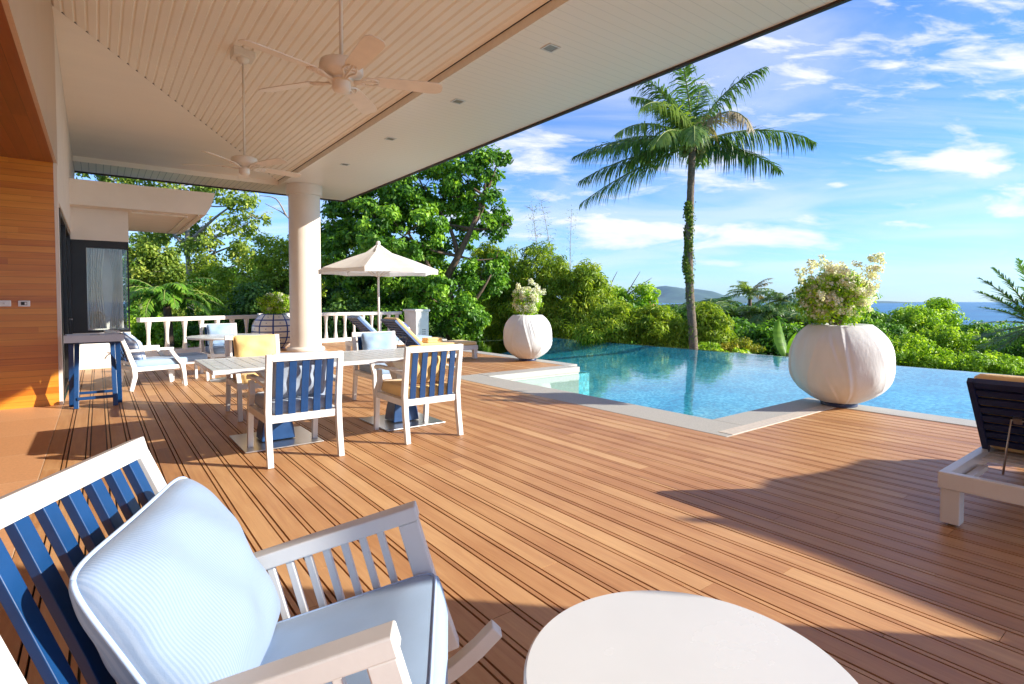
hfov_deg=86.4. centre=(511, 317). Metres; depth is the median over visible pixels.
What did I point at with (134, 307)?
background tree
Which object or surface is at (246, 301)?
bush
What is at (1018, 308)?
travellers palm
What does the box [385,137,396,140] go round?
downlight
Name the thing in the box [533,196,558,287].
bamboo shoot
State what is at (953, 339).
hedge bush
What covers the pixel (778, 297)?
garden palm
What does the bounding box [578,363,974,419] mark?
pool basin
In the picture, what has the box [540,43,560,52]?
downlight
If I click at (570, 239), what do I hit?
bamboo shoot
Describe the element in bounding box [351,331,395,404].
dining chair
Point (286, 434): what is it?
dining table
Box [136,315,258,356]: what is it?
balustrade
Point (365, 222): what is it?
broadleaf tree
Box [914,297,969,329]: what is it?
hedge bush
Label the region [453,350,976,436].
pool coping
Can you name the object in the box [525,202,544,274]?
bamboo shoot
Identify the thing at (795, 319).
garden palm
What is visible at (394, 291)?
background tree
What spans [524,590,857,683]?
round table
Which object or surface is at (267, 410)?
dining chair
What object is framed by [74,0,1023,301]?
sky
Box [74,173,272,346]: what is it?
pale tree
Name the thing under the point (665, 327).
bush
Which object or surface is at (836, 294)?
flowering shrub
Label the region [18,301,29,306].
wall switch
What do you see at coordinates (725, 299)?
garden palm
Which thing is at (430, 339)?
folded towel
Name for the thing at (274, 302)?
flowering shrub
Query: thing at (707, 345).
croton
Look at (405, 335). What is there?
sun lounger
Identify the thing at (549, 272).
bush
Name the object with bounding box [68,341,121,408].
folding stand
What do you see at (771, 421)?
coping edge strip
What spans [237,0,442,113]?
ceiling fan
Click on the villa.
(148, 90)
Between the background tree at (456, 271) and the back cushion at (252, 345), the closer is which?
the back cushion at (252, 345)
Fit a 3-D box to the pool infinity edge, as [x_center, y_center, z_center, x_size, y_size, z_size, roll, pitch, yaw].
[7.300,2.708,8.055,6.460,3.072,27.860,-1,2,-37]
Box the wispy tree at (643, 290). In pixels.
[608,271,663,307]
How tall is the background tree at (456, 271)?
5.617 m
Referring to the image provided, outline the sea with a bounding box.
[656,302,1023,330]
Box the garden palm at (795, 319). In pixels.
[781,312,814,326]
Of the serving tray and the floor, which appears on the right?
the serving tray
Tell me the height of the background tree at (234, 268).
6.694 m
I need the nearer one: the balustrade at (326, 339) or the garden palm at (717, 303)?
the balustrade at (326, 339)
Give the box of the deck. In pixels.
[0,342,1023,683]
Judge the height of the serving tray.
0.085 m
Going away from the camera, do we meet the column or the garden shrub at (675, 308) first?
the column
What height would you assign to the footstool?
0.442 m
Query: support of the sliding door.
in the villa
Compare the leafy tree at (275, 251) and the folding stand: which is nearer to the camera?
the folding stand
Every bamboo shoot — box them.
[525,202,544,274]
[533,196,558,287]
[560,205,579,272]
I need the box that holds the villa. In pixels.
[0,0,851,409]
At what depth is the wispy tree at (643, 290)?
29.62 m
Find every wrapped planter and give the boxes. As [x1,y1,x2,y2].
[503,314,551,360]
[788,323,895,407]
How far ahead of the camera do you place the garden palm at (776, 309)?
25.41 m
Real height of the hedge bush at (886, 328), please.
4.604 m
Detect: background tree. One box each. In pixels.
[126,243,161,320]
[159,259,247,326]
[226,253,288,286]
[286,251,356,311]
[367,235,428,306]
[424,263,482,340]
[617,298,659,344]
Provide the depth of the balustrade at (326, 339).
17.13 m
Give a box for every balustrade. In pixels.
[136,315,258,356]
[257,311,401,342]
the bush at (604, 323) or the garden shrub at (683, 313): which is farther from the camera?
the garden shrub at (683, 313)
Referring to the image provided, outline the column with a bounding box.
[286,182,324,351]
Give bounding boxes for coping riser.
[511,372,578,393]
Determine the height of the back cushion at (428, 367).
0.380 m
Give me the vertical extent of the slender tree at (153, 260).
7.559 m
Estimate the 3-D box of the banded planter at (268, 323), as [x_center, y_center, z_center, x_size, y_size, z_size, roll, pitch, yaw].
[-6.420,0.356,14.769,1.160,0.940,1.160,-1,2,-37]
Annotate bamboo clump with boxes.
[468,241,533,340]
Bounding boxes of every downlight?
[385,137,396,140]
[450,98,465,104]
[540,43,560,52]
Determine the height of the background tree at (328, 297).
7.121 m
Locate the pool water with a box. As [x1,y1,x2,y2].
[476,338,986,396]
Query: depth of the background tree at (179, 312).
33.45 m
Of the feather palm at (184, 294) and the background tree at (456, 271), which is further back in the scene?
the background tree at (456, 271)
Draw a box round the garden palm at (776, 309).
[735,301,802,331]
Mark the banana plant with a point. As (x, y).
(783, 349)
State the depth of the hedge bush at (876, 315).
25.27 m
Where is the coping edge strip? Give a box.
[718,405,835,434]
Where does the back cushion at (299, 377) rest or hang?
on the dining chair at (267, 410)
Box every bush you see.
[116,308,189,347]
[173,307,244,347]
[224,281,289,333]
[321,296,373,337]
[355,302,431,335]
[429,307,445,338]
[496,240,575,336]
[544,257,618,338]
[570,299,647,343]
[626,304,688,348]
[685,300,738,350]
[849,316,908,352]
[851,307,891,323]
[876,302,946,348]
[887,332,936,366]
[898,344,981,371]
[913,324,997,357]
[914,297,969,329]
[944,320,1023,352]
[950,350,1023,375]
[986,328,1023,358]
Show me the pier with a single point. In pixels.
(416, 321)
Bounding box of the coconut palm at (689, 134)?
[571,64,818,348]
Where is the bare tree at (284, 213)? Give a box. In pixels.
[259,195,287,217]
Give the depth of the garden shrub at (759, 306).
43.83 m
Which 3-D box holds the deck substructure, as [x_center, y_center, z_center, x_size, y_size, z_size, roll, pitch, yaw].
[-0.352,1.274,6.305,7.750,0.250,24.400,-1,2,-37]
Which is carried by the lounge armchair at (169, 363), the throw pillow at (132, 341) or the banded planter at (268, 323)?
the throw pillow at (132, 341)
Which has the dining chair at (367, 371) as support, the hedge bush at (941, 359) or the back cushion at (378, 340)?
the back cushion at (378, 340)
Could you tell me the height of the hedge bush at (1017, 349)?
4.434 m
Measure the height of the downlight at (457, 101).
0.008 m
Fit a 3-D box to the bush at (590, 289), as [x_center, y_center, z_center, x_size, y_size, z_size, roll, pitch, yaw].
[2.958,0.048,22.928,3.368,5.187,2.960,-1,2,-37]
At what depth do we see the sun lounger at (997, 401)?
3.33 m
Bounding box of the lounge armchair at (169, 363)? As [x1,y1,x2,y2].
[104,330,187,390]
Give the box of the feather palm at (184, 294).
[126,277,228,346]
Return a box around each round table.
[186,333,266,381]
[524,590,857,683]
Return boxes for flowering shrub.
[256,291,289,313]
[510,278,545,314]
[791,252,886,325]
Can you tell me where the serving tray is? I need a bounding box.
[64,333,123,342]
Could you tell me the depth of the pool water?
12.41 m
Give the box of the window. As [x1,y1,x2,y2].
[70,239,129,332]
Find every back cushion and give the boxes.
[206,323,233,345]
[233,334,275,356]
[272,351,326,398]
[361,332,393,349]
[408,344,447,384]
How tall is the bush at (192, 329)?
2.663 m
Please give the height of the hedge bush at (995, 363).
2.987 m
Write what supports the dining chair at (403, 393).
on the deck
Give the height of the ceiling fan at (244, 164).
1.646 m
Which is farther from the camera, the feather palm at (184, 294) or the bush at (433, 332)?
the bush at (433, 332)
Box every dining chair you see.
[199,323,236,377]
[224,334,279,421]
[246,350,344,468]
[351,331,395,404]
[373,344,462,444]
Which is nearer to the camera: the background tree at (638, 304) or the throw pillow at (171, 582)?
the throw pillow at (171, 582)
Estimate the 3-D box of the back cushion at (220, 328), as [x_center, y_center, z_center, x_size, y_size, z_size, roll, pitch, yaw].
[-5.174,0.300,9.695,0.450,0.380,0.200,-2,3,-43]
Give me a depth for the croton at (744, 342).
17.46 m
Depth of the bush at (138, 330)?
21.53 m
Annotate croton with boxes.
[688,341,748,352]
[718,337,765,353]
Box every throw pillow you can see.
[68,476,280,683]
[123,332,145,359]
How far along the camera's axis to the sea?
2416.09 m
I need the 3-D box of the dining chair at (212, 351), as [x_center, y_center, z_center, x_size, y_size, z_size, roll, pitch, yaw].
[-5.041,0.555,9.562,0.610,0.886,0.749,-2,3,-43]
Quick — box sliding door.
[59,208,72,394]
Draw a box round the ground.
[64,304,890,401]
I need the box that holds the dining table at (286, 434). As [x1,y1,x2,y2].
[194,348,456,453]
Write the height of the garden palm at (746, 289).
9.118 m
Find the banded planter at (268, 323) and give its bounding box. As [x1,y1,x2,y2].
[251,313,289,348]
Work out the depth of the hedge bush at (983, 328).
21.60 m
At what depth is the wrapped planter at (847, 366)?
6.35 m
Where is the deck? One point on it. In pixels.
(828, 532)
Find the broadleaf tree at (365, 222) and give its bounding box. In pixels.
[320,143,513,340]
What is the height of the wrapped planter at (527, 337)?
0.980 m
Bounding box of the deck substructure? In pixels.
[17,371,187,683]
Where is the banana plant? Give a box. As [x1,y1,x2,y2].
[746,320,796,356]
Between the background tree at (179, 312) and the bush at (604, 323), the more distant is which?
the background tree at (179, 312)
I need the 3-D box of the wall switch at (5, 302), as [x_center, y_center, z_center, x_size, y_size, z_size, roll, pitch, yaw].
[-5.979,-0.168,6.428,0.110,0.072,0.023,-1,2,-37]
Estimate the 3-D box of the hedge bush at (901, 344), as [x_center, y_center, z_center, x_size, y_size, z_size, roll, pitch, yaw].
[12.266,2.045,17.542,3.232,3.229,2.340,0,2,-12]
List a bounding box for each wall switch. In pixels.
[0,300,10,305]
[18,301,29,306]
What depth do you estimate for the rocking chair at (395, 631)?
1.30 m
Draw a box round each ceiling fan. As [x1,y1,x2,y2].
[182,45,300,178]
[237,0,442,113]
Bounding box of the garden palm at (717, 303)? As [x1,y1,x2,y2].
[678,298,736,310]
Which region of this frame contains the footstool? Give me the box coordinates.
[172,352,208,383]
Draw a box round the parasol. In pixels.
[318,241,437,330]
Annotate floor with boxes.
[0,404,62,559]
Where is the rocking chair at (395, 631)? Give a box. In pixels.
[0,437,501,683]
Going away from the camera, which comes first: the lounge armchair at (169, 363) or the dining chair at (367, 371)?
the dining chair at (367, 371)
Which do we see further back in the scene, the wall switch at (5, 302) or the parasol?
the parasol
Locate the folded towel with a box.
[422,337,442,342]
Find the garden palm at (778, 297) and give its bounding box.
[752,290,803,326]
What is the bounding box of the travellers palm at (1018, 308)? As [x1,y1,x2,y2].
[969,258,1023,354]
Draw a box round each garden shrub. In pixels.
[666,301,699,312]
[673,309,686,322]
[727,316,756,348]
[730,301,797,326]
[736,316,803,355]
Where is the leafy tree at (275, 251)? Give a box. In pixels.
[183,225,327,323]
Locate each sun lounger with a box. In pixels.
[345,315,431,350]
[381,317,477,358]
[938,373,1023,525]
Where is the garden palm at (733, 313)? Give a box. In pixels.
[718,305,768,319]
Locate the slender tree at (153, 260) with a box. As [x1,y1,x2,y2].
[126,232,186,307]
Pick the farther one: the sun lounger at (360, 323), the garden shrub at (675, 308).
the garden shrub at (675, 308)
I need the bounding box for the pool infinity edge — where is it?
[489,337,1016,375]
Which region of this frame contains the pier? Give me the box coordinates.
[403,309,429,335]
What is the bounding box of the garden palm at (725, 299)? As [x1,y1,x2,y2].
[699,296,745,312]
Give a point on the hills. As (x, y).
(669, 294)
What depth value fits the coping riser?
10.29 m
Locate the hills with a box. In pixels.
[560,286,915,302]
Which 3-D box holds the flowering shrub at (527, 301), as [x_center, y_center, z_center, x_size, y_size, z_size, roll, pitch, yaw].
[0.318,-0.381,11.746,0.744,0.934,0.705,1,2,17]
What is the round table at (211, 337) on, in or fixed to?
on the deck
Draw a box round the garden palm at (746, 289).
[726,278,774,316]

